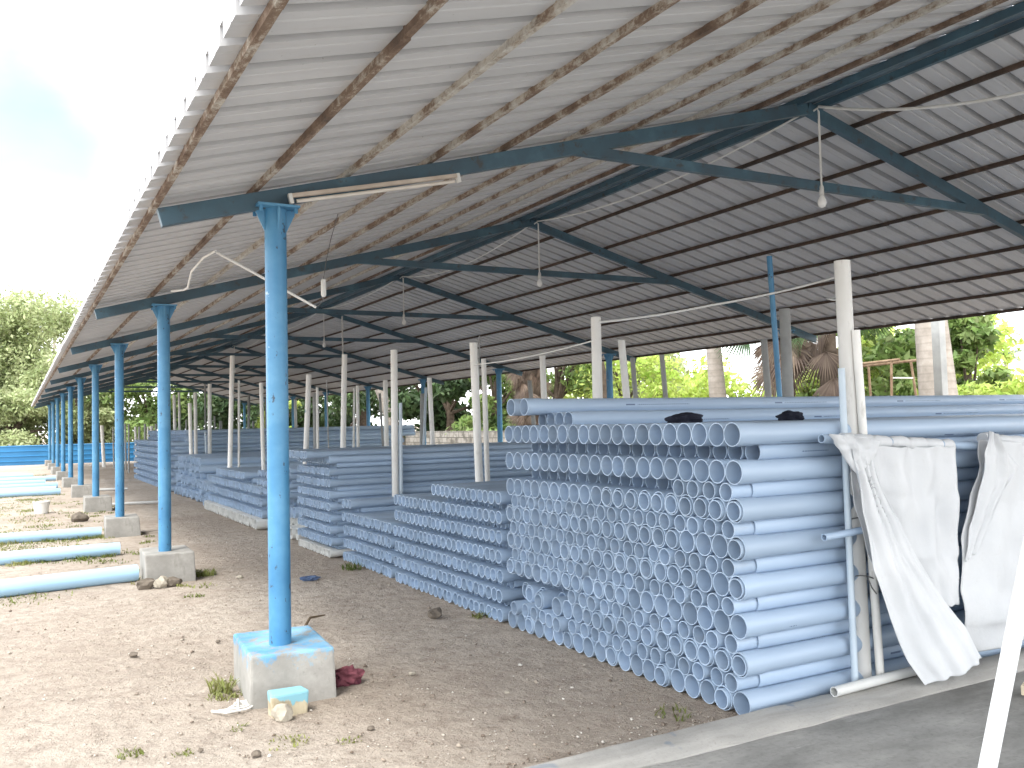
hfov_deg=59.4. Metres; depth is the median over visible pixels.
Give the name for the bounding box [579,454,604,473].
pvc pipe
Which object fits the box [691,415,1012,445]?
pvc pipe
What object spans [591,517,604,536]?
pvc pipe
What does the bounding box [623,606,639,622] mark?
pvc pipe
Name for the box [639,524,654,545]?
pvc pipe
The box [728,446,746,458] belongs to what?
pvc pipe
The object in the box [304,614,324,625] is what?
stick
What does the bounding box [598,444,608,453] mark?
pvc pipe
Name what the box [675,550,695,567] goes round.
pvc pipe
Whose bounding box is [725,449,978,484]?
pvc pipe
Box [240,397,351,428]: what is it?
dark tree
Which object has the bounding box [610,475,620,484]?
pvc pipe
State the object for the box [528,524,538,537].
pvc pipe
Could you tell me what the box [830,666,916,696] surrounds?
short pipe
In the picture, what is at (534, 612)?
pvc pipe
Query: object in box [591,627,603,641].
pvc pipe
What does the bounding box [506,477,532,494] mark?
pvc pipe
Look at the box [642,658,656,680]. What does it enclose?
pvc pipe
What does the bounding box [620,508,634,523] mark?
pvc pipe
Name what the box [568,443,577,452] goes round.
pvc pipe
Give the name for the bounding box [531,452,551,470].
pvc pipe
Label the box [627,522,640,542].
pvc pipe
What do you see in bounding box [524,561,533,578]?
pvc pipe
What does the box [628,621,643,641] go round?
pvc pipe
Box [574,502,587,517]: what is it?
pvc pipe
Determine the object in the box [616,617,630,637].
pvc pipe
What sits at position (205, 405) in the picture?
support post
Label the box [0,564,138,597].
casing pipe
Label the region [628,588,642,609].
pvc pipe
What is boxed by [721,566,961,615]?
pvc pipe
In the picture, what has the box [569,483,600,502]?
pvc pipe
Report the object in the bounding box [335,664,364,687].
rag
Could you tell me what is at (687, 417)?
cloth
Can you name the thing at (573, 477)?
pvc pipe
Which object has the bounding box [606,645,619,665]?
pvc pipe
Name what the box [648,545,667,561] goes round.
pvc pipe
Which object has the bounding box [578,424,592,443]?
pvc pipe
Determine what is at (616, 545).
pvc pipe
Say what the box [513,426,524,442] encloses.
pvc pipe
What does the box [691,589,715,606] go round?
pvc pipe
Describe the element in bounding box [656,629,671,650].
pvc pipe
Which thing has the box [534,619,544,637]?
pvc pipe
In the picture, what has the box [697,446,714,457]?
pvc pipe
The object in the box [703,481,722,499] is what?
pvc pipe
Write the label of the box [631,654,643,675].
pvc pipe
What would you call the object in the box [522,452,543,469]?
pvc pipe
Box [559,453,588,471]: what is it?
pvc pipe
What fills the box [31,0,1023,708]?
storage shed
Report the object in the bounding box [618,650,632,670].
pvc pipe
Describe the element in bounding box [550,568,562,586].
pvc pipe
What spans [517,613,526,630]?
pvc pipe
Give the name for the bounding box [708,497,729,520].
pvc pipe
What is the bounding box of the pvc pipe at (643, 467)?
[637,456,661,478]
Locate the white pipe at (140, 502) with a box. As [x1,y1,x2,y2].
[112,501,157,505]
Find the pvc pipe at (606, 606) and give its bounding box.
[600,599,616,614]
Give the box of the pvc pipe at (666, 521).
[659,513,681,529]
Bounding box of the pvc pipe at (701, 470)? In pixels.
[694,458,720,482]
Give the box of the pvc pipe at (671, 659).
[665,651,685,668]
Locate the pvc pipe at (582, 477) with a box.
[578,473,588,481]
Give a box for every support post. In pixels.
[100,425,105,466]
[112,427,114,467]
[124,424,126,469]
[128,424,129,472]
[134,427,137,473]
[144,424,145,439]
[173,395,175,429]
[178,392,180,429]
[188,403,192,453]
[193,392,197,453]
[204,384,206,429]
[204,432,206,453]
[208,384,211,453]
[227,355,234,467]
[238,380,239,466]
[247,395,249,428]
[259,383,264,469]
[265,398,266,427]
[294,399,296,427]
[303,374,311,463]
[312,393,316,448]
[316,387,318,448]
[326,380,328,447]
[340,354,346,447]
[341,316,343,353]
[353,387,354,446]
[356,385,359,446]
[378,393,383,445]
[383,380,388,445]
[390,350,398,495]
[399,403,402,493]
[420,393,423,444]
[422,387,426,444]
[427,377,434,444]
[469,343,482,481]
[478,336,479,378]
[481,359,489,480]
[527,380,535,424]
[539,355,546,398]
[591,317,602,397]
[602,362,606,397]
[618,340,629,397]
[630,358,637,397]
[659,355,667,397]
[760,339,771,396]
[779,308,793,396]
[834,260,876,677]
[838,368,858,681]
[851,330,884,674]
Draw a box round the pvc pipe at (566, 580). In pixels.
[562,571,572,589]
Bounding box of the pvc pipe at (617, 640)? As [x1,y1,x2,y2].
[612,634,629,650]
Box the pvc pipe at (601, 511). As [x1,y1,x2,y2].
[596,505,608,520]
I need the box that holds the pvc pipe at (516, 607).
[511,600,532,614]
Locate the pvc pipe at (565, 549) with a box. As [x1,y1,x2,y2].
[560,541,571,560]
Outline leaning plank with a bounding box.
[978,536,1023,767]
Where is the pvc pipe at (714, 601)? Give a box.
[707,592,730,611]
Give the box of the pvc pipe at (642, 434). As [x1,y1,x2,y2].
[636,424,652,444]
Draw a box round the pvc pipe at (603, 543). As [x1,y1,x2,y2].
[598,536,612,551]
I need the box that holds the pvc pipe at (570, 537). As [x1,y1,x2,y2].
[566,531,577,545]
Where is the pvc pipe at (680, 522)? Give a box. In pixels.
[674,515,688,531]
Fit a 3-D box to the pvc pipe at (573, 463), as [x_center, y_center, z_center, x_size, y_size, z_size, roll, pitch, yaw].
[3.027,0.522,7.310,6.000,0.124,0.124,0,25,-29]
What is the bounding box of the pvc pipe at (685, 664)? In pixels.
[678,656,698,674]
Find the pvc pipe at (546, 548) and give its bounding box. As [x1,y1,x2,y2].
[542,538,552,555]
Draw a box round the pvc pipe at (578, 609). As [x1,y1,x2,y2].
[573,603,583,622]
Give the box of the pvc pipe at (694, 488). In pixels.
[687,480,704,497]
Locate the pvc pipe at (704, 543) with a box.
[696,532,714,555]
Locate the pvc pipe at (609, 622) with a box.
[603,613,618,634]
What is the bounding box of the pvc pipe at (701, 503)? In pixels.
[694,495,710,518]
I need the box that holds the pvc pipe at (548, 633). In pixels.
[544,624,553,640]
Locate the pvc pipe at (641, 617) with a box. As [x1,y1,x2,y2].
[634,609,656,626]
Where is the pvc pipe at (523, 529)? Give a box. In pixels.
[519,523,529,535]
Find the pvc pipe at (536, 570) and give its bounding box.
[532,564,542,581]
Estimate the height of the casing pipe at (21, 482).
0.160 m
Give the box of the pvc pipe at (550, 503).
[546,499,555,512]
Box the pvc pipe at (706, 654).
[697,642,716,666]
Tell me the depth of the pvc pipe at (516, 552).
6.57 m
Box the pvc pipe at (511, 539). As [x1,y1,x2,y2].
[507,531,516,547]
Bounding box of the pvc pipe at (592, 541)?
[587,534,601,549]
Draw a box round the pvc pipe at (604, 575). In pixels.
[598,567,614,582]
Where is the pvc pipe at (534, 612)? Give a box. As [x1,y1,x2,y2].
[530,606,550,620]
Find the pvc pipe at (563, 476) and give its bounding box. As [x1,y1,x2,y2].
[558,471,569,480]
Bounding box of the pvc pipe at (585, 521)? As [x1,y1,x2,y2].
[579,515,592,534]
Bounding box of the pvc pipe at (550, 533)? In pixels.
[545,527,557,540]
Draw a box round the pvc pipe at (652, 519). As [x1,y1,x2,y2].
[646,511,661,527]
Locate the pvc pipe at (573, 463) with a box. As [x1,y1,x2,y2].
[568,454,583,472]
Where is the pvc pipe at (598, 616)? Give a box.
[592,610,605,629]
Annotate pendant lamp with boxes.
[322,314,325,347]
[400,277,405,324]
[534,222,542,286]
[813,107,826,207]
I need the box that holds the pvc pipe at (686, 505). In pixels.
[679,494,696,516]
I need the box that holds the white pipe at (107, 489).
[99,487,127,490]
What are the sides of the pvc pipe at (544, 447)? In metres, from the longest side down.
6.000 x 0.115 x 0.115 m
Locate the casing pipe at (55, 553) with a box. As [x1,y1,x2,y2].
[0,542,119,565]
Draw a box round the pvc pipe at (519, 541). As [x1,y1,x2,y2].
[515,533,524,549]
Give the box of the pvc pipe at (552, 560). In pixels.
[547,555,558,569]
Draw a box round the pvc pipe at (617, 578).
[612,570,628,585]
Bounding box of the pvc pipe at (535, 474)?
[532,470,540,477]
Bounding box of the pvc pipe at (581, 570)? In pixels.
[575,563,590,577]
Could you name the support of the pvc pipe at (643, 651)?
on the pvc pipe at (649, 666)
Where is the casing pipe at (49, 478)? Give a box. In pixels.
[0,475,55,480]
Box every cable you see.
[474,339,596,364]
[599,277,834,322]
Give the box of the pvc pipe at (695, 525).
[687,516,705,534]
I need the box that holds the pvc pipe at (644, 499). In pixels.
[638,489,672,511]
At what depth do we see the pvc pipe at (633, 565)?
5.31 m
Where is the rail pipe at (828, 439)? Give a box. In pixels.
[818,434,977,449]
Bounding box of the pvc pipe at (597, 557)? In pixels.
[592,548,604,567]
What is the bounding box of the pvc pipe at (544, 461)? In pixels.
[540,453,552,470]
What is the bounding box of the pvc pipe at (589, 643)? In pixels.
[583,636,595,656]
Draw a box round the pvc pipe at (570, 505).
[566,501,575,515]
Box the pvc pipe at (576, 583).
[571,573,583,592]
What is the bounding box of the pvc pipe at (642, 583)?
[635,576,655,592]
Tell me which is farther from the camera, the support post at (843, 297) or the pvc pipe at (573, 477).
the pvc pipe at (573, 477)
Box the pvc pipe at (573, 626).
[568,619,584,634]
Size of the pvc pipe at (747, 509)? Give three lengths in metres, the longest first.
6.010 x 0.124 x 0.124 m
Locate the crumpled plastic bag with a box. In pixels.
[211,699,252,713]
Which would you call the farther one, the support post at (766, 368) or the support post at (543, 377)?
the support post at (543, 377)
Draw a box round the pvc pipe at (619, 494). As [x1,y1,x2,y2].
[612,487,646,508]
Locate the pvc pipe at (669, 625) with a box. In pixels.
[661,617,684,634]
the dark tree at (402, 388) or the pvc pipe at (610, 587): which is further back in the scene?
the dark tree at (402, 388)
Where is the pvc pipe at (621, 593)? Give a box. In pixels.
[615,584,629,605]
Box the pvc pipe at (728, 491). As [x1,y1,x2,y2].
[719,467,978,500]
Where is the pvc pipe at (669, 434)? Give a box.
[663,415,994,445]
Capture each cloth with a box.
[664,412,702,422]
[775,410,804,420]
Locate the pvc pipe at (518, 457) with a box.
[514,452,526,468]
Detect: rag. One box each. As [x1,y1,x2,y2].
[300,575,319,580]
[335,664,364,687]
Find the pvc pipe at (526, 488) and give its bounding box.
[523,479,550,496]
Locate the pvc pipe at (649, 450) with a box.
[643,445,657,455]
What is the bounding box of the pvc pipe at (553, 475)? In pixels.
[549,471,558,479]
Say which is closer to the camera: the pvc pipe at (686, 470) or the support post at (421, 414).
the pvc pipe at (686, 470)
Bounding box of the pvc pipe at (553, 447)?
[548,443,559,452]
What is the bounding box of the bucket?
[32,501,49,513]
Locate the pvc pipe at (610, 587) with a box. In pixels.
[604,581,617,601]
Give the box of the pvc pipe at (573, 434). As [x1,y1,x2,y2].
[568,414,1001,443]
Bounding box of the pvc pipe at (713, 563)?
[705,555,730,573]
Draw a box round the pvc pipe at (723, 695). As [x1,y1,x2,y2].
[714,685,735,710]
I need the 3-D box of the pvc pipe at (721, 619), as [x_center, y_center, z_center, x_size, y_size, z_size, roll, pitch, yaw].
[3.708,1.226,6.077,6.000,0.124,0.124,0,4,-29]
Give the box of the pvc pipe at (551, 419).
[547,412,557,424]
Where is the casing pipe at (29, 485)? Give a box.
[0,482,57,487]
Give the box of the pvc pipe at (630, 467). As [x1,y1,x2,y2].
[624,456,653,477]
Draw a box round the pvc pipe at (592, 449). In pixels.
[587,444,599,453]
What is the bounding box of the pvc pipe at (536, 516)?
[531,508,541,525]
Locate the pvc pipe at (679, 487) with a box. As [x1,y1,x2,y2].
[673,479,687,496]
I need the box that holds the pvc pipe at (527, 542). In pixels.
[523,534,533,551]
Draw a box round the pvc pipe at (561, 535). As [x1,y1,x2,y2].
[556,529,572,542]
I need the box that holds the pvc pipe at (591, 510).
[587,503,597,518]
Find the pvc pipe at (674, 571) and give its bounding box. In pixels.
[667,562,683,585]
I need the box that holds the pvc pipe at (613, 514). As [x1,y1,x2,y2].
[607,507,622,522]
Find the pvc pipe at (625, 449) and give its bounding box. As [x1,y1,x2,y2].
[620,444,632,454]
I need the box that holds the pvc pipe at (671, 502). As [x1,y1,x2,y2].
[664,492,680,514]
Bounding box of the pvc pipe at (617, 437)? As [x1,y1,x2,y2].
[611,424,626,444]
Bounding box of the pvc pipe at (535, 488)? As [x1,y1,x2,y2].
[530,480,557,497]
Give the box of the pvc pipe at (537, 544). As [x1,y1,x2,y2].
[532,536,542,553]
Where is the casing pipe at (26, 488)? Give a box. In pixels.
[0,486,55,490]
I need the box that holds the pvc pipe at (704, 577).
[696,568,715,591]
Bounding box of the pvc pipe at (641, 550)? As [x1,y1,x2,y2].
[634,542,650,558]
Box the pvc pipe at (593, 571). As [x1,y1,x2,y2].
[589,565,603,579]
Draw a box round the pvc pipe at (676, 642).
[669,633,685,655]
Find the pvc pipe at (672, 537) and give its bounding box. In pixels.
[665,527,681,549]
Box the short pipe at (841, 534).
[821,527,862,540]
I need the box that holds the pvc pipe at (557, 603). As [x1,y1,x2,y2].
[552,596,567,615]
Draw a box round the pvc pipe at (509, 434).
[505,426,516,442]
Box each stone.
[71,511,89,521]
[129,652,137,656]
[136,578,154,589]
[153,576,167,588]
[167,576,182,586]
[251,750,260,757]
[270,703,292,721]
[367,726,374,730]
[427,607,441,618]
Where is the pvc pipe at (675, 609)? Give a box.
[668,598,684,620]
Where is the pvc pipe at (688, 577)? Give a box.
[681,565,698,588]
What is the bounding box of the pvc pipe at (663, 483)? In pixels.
[657,479,671,488]
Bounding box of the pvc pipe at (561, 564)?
[557,558,568,572]
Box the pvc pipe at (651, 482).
[645,478,657,487]
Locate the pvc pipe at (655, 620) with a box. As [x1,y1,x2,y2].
[650,613,669,630]
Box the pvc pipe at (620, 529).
[614,520,628,540]
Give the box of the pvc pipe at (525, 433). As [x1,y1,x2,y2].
[521,425,532,442]
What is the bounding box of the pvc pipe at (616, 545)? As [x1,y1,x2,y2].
[610,538,628,553]
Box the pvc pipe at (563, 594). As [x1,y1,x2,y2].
[558,591,568,596]
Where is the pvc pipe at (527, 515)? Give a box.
[523,507,532,524]
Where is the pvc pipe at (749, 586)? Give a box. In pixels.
[728,546,961,600]
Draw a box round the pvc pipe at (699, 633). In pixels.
[693,625,715,643]
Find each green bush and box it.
[630,355,736,397]
[696,370,776,396]
[795,337,887,395]
[957,373,1023,394]
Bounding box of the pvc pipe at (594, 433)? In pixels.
[588,414,1003,443]
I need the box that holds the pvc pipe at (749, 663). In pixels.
[731,610,964,677]
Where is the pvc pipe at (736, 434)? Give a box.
[723,415,1023,446]
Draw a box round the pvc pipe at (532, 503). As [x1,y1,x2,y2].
[528,497,538,509]
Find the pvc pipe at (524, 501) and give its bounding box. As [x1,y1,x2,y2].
[520,495,528,508]
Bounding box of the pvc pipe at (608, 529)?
[602,518,616,538]
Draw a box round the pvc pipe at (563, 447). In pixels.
[559,443,568,452]
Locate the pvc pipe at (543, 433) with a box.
[539,413,1023,442]
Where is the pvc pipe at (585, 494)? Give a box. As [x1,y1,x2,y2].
[579,484,611,503]
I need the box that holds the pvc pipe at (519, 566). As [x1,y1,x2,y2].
[515,559,524,576]
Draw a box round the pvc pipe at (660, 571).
[654,560,669,581]
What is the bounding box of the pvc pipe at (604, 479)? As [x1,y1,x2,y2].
[599,474,610,483]
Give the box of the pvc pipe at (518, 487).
[514,478,540,495]
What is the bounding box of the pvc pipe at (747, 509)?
[726,480,975,522]
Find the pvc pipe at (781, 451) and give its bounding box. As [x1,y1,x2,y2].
[745,433,1023,459]
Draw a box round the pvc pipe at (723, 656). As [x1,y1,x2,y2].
[715,646,732,671]
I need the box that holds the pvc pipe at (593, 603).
[587,596,605,611]
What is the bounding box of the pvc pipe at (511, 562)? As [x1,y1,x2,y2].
[507,557,516,573]
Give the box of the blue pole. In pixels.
[766,256,782,396]
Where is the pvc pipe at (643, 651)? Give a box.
[637,643,657,659]
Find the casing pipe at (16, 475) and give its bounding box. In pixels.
[0,473,32,477]
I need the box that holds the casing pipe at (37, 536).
[0,527,101,543]
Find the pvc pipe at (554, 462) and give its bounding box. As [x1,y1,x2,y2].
[549,453,568,471]
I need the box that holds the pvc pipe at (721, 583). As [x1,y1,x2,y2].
[713,571,730,595]
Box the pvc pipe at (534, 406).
[520,395,1023,414]
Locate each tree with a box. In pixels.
[0,285,90,427]
[0,355,11,376]
[0,386,77,445]
[20,351,131,444]
[85,379,198,442]
[170,392,264,429]
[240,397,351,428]
[254,400,301,427]
[319,384,420,426]
[355,381,503,439]
[388,378,481,440]
[446,374,517,431]
[511,363,591,398]
[547,356,691,398]
[550,353,689,398]
[796,327,917,396]
[861,314,1023,394]
[948,314,1012,390]
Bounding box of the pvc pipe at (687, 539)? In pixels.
[679,530,697,552]
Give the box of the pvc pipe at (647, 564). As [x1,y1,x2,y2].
[640,557,655,578]
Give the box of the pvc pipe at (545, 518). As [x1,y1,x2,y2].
[541,509,551,527]
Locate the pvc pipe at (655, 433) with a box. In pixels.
[649,415,991,444]
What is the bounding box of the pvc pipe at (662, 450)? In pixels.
[656,445,669,456]
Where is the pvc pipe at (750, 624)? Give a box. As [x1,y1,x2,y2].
[730,578,961,638]
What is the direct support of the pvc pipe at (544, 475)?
on the pvc pipe at (526, 488)
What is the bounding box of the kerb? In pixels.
[524,648,1023,767]
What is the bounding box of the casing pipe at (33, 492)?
[0,488,60,497]
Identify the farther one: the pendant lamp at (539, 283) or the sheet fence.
the sheet fence
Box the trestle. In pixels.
[862,358,916,395]
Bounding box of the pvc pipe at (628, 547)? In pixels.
[623,540,635,556]
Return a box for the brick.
[267,686,308,718]
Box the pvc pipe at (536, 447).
[532,443,540,451]
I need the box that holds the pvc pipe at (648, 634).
[641,624,657,646]
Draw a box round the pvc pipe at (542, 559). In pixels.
[537,553,547,567]
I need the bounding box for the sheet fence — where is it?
[0,442,137,465]
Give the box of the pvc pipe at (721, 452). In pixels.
[713,446,729,458]
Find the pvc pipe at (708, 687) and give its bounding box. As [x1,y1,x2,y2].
[700,678,717,703]
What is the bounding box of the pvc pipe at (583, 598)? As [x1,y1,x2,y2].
[578,592,594,607]
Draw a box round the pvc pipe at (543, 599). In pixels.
[534,589,562,609]
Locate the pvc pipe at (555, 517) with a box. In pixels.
[550,511,561,528]
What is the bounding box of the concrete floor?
[648,671,1023,767]
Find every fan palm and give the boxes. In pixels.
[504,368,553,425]
[714,333,836,396]
[791,326,900,395]
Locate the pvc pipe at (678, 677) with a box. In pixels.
[671,668,686,691]
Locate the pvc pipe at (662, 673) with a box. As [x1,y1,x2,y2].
[654,663,673,686]
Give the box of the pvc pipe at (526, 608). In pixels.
[522,602,535,616]
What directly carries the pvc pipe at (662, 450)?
on the pvc pipe at (643, 467)
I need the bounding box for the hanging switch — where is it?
[317,214,337,305]
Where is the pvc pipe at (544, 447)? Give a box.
[540,443,548,451]
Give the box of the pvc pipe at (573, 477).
[569,472,578,481]
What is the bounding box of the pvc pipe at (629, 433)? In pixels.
[623,414,1023,444]
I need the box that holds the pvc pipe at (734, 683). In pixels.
[725,644,904,692]
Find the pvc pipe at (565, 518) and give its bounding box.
[560,512,571,530]
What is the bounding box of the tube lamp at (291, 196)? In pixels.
[287,173,460,203]
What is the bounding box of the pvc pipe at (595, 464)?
[590,454,612,474]
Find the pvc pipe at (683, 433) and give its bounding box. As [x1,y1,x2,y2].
[676,415,1002,445]
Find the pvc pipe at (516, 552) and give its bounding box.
[512,548,524,560]
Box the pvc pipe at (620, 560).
[614,552,627,572]
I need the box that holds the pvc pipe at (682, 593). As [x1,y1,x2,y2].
[674,585,699,603]
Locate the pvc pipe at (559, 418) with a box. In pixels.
[555,412,565,424]
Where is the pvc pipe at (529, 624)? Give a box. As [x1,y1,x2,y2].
[525,616,534,633]
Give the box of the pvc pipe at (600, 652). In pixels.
[595,641,606,661]
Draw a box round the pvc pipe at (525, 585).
[522,581,536,598]
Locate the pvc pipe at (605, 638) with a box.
[599,630,616,646]
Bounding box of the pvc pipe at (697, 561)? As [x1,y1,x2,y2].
[689,552,707,570]
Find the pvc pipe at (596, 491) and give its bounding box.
[591,485,621,505]
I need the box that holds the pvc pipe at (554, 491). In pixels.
[549,481,578,500]
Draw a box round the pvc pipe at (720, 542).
[712,534,729,557]
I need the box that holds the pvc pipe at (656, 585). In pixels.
[650,579,664,595]
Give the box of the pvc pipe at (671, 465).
[664,457,698,479]
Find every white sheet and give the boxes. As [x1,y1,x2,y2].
[829,433,981,684]
[960,431,1023,651]
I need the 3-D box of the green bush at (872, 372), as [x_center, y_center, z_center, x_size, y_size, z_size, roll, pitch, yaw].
[6.976,0.605,19.464,2.657,3.333,2.522,-3,-3,42]
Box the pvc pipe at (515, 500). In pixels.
[511,494,520,506]
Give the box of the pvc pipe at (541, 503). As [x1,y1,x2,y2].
[538,497,547,510]
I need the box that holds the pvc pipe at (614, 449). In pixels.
[608,444,620,454]
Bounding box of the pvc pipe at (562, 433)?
[557,414,994,442]
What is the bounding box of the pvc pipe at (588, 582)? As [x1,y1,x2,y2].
[582,575,594,595]
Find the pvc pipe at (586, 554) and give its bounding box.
[581,545,593,564]
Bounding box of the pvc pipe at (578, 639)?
[573,633,583,652]
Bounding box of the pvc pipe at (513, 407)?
[507,399,525,415]
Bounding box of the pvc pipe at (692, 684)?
[684,674,702,697]
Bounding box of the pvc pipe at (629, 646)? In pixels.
[622,639,642,655]
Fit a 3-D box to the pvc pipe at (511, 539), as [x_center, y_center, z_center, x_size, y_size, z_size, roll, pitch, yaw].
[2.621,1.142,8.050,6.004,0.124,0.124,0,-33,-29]
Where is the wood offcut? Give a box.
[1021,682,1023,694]
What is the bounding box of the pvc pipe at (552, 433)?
[548,425,559,442]
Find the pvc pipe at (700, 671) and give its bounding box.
[692,661,717,680]
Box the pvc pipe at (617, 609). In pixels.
[612,602,629,617]
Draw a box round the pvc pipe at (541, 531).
[538,525,545,538]
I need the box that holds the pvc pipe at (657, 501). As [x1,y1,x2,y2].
[651,490,673,512]
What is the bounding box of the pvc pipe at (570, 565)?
[566,560,582,574]
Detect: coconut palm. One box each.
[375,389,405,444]
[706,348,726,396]
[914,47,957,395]
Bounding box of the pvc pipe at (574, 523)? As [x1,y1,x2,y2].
[570,514,581,532]
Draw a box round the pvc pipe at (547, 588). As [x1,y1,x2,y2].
[539,586,558,590]
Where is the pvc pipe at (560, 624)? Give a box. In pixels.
[553,616,571,631]
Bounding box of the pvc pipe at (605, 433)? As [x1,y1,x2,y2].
[600,414,1015,443]
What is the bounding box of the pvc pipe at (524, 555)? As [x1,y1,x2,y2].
[520,549,528,562]
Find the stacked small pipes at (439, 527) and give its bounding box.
[133,425,534,621]
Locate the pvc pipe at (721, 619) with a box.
[713,609,731,633]
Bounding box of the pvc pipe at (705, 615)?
[697,605,715,629]
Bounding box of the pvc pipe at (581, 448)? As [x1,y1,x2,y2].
[577,443,587,453]
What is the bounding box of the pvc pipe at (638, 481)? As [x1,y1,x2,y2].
[632,477,646,486]
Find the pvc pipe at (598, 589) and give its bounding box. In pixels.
[593,579,605,598]
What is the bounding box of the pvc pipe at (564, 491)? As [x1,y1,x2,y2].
[559,482,588,501]
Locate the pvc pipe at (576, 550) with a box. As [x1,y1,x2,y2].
[570,543,582,562]
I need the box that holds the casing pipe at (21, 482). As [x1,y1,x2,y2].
[0,479,45,484]
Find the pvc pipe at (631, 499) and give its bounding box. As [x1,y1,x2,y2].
[625,488,658,509]
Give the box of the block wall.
[405,431,506,444]
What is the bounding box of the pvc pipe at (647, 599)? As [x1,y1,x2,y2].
[640,590,655,612]
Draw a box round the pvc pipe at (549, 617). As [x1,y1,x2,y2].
[545,613,563,627]
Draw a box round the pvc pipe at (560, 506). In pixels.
[554,500,567,513]
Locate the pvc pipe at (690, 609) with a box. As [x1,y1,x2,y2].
[683,601,698,624]
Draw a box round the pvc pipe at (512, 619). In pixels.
[508,611,518,627]
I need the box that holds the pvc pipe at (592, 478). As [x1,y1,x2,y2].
[588,474,599,482]
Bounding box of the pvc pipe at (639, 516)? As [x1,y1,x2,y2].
[633,509,648,525]
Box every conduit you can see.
[171,250,216,291]
[216,251,316,307]
[323,281,393,308]
[402,227,527,276]
[537,117,797,221]
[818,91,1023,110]
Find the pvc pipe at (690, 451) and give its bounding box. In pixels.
[683,445,697,456]
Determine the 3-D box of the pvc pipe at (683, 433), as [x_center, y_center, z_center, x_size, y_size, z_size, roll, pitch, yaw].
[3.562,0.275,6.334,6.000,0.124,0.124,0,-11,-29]
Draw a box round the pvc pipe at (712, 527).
[704,518,723,536]
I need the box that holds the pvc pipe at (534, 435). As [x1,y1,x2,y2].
[529,425,542,442]
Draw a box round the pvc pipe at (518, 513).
[514,505,524,522]
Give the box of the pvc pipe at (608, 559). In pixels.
[603,550,616,570]
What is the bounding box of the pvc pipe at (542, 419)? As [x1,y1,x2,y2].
[538,414,547,424]
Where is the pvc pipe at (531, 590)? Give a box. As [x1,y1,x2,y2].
[526,583,545,602]
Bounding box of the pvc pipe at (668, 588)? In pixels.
[662,582,679,598]
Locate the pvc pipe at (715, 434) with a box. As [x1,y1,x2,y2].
[708,415,1014,446]
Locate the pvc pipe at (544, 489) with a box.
[540,480,565,498]
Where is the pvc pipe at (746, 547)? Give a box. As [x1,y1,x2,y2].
[727,512,966,560]
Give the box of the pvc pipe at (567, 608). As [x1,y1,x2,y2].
[562,600,573,618]
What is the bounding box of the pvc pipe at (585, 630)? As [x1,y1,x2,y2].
[580,623,593,637]
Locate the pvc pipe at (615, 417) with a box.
[564,404,1023,424]
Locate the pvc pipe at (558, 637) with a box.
[553,630,563,644]
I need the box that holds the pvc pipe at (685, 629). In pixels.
[678,621,698,638]
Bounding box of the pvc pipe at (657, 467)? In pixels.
[650,456,674,478]
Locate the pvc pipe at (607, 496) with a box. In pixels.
[601,486,633,506]
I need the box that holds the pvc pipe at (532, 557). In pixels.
[528,551,538,564]
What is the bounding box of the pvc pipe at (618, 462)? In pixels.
[612,455,635,476]
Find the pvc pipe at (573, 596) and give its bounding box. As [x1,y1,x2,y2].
[568,590,582,604]
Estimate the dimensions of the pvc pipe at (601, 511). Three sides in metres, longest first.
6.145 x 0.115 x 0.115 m
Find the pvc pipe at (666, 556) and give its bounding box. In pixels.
[659,547,681,564]
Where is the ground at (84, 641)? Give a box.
[0,425,738,767]
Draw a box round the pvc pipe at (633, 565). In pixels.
[626,554,641,575]
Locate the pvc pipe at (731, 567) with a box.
[722,533,961,576]
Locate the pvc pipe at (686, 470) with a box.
[678,458,713,481]
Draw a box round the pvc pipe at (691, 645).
[684,637,699,661]
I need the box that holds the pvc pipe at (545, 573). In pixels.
[540,566,552,583]
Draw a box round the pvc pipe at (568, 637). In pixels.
[563,629,574,648]
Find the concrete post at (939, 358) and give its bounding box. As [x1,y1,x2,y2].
[931,320,947,394]
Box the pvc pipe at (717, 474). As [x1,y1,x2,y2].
[709,459,746,483]
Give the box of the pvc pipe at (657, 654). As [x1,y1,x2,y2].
[650,647,670,664]
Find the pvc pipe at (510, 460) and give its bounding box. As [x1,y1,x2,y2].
[506,452,516,468]
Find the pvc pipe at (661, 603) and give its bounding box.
[654,594,669,616]
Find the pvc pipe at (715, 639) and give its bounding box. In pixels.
[706,629,732,648]
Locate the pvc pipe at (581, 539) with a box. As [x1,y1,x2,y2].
[576,532,588,546]
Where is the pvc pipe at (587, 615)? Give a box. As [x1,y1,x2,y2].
[583,606,594,625]
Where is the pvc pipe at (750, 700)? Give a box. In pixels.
[733,640,1023,714]
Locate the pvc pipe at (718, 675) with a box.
[711,667,732,685]
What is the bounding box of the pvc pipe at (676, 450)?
[669,445,684,456]
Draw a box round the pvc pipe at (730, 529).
[722,500,968,538]
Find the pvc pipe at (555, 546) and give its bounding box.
[551,539,561,557]
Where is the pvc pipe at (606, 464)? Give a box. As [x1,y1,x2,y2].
[601,455,628,475]
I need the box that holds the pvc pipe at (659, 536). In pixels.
[652,525,667,547]
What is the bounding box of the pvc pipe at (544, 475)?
[540,470,549,478]
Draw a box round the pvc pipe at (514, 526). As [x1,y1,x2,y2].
[510,521,524,533]
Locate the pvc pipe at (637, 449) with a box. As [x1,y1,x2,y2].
[632,444,644,455]
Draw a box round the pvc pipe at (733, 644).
[725,599,964,653]
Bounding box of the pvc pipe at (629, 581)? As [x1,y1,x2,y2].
[624,573,641,588]
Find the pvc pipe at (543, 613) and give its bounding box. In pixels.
[539,608,553,623]
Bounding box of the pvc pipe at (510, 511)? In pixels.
[506,504,515,520]
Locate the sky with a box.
[0,0,1023,433]
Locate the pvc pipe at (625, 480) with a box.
[620,476,632,485]

